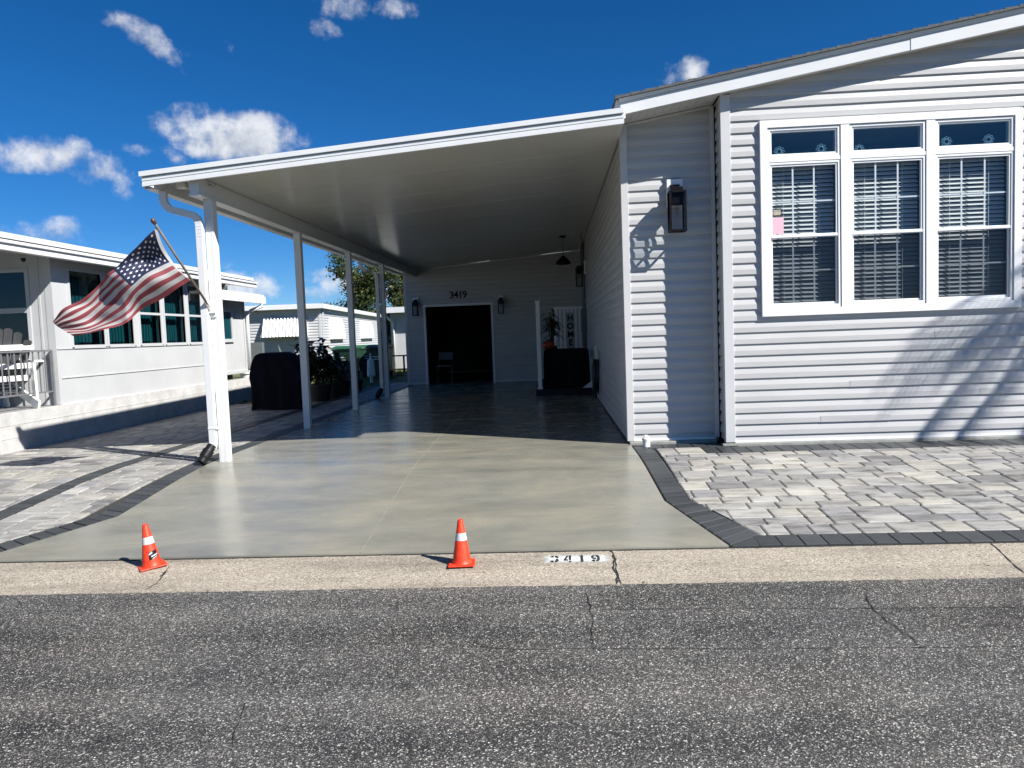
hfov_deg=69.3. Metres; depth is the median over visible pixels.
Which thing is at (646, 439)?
drain stub
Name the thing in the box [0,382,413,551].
side path
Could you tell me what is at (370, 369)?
garden ornament
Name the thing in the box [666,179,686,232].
wall lantern
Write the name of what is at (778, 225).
paper notice
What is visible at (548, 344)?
pumpkin
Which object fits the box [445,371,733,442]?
ground
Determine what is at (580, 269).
wall lantern
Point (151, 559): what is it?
traffic cone
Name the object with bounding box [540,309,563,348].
potted plant
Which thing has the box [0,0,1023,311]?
sky
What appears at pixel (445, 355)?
folding chair
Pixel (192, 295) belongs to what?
window
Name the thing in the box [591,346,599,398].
garden hose
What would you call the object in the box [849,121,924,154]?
transom window
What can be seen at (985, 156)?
sash window
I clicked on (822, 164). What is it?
sash window
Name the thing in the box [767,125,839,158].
transom window
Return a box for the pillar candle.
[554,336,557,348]
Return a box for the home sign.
[566,313,574,347]
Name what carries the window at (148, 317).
in the neighbour house at (145, 365)
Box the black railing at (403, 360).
[392,355,405,371]
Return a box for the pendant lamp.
[556,236,570,264]
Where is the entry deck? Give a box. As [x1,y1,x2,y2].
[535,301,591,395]
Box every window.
[0,268,33,344]
[66,268,107,348]
[102,273,136,347]
[138,300,163,345]
[162,285,187,345]
[185,284,202,344]
[223,309,234,341]
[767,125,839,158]
[768,160,840,308]
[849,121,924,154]
[850,155,924,305]
[935,116,1013,150]
[935,151,1013,302]
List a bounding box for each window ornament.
[774,146,784,153]
[941,136,951,145]
[983,134,993,143]
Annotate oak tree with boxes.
[323,253,403,338]
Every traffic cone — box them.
[138,523,167,571]
[448,519,475,567]
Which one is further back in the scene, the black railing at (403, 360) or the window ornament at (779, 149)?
the black railing at (403, 360)
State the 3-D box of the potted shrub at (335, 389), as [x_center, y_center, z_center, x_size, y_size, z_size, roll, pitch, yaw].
[-4.015,-0.158,16.657,0.804,0.933,0.742,-5,5,-32]
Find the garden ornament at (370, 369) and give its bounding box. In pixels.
[367,353,374,382]
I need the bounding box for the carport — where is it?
[138,107,625,464]
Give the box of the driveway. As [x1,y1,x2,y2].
[0,381,728,561]
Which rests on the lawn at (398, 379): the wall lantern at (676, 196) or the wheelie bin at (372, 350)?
the wheelie bin at (372, 350)
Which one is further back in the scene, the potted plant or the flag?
the potted plant
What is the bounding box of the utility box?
[251,342,264,359]
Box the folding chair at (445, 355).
[436,351,453,383]
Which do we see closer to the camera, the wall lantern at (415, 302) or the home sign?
the home sign
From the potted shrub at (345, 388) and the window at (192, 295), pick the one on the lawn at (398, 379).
the potted shrub at (345, 388)
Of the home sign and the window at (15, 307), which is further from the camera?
the home sign
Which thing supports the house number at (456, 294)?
attached to the garage
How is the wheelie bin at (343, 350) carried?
on the lawn at (398, 379)
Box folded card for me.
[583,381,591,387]
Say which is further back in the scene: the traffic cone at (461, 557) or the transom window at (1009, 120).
the transom window at (1009, 120)
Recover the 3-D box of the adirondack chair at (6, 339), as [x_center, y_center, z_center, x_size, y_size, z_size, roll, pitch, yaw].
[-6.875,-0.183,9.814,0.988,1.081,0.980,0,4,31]
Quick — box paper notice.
[773,217,783,233]
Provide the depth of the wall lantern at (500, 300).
19.43 m
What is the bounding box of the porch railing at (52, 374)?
[0,350,56,405]
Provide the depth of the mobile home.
32.41 m
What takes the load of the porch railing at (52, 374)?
on the neighbour house at (145, 365)
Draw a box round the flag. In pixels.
[53,218,216,335]
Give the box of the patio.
[632,438,1023,546]
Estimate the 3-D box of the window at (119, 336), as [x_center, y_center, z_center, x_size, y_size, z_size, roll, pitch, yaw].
[-6.291,-1.164,11.849,0.078,1.150,0.780,-2,4,3]
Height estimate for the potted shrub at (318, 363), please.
1.372 m
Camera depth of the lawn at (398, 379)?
22.99 m
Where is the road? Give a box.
[0,577,1023,767]
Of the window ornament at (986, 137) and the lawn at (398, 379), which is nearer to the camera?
the window ornament at (986, 137)
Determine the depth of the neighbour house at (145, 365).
11.21 m
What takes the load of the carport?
on the driveway
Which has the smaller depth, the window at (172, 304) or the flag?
the flag
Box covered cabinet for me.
[543,348,590,387]
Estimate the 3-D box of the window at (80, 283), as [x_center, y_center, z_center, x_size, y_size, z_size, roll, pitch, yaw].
[-6.337,-1.108,11.022,0.078,1.150,0.840,-2,4,3]
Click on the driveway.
(519, 466)
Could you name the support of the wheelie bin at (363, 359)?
on the lawn at (398, 379)
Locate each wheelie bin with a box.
[331,345,362,376]
[356,344,375,374]
[365,344,394,376]
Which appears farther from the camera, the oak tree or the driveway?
the oak tree
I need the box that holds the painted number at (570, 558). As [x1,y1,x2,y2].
[545,555,606,561]
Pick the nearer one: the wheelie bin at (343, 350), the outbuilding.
the wheelie bin at (343, 350)
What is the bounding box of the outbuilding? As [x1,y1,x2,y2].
[386,307,406,368]
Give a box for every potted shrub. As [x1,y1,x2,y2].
[288,337,347,401]
[324,361,348,397]
[331,350,350,395]
[348,364,363,391]
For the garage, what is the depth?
19.60 m
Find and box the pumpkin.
[542,339,553,348]
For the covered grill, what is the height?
1.072 m
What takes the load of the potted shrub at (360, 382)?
on the lawn at (398, 379)
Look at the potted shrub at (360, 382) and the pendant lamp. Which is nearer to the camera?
the pendant lamp
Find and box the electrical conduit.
[580,242,586,347]
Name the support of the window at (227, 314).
in the neighbour house at (145, 365)
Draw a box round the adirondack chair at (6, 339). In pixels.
[0,328,43,408]
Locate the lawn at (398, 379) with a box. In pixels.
[10,368,407,406]
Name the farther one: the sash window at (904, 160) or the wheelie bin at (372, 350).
the wheelie bin at (372, 350)
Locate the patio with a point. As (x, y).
(946, 491)
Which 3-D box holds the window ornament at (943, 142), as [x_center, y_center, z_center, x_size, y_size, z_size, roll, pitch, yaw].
[4.390,-2.449,7.490,0.113,0.103,0.010,-2,4,3]
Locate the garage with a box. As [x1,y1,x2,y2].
[403,250,582,384]
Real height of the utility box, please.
1.320 m
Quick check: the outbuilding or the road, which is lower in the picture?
the road
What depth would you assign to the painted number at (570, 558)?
4.78 m
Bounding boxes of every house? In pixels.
[0,231,265,454]
[578,4,1023,446]
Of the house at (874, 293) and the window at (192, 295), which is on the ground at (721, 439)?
the house at (874, 293)
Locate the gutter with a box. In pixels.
[0,541,1023,594]
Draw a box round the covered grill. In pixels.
[249,352,311,410]
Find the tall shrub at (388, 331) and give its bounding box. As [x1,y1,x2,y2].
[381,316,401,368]
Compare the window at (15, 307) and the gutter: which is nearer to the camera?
the gutter
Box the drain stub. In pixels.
[642,435,650,446]
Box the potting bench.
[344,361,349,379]
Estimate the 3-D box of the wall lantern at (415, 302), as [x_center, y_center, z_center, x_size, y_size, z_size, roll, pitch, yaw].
[-2.548,-2.037,19.542,0.149,0.484,0.199,-2,4,3]
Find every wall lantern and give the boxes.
[412,298,418,315]
[497,295,503,313]
[575,261,585,286]
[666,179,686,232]
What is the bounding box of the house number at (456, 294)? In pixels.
[450,291,466,297]
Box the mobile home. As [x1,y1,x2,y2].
[244,303,380,369]

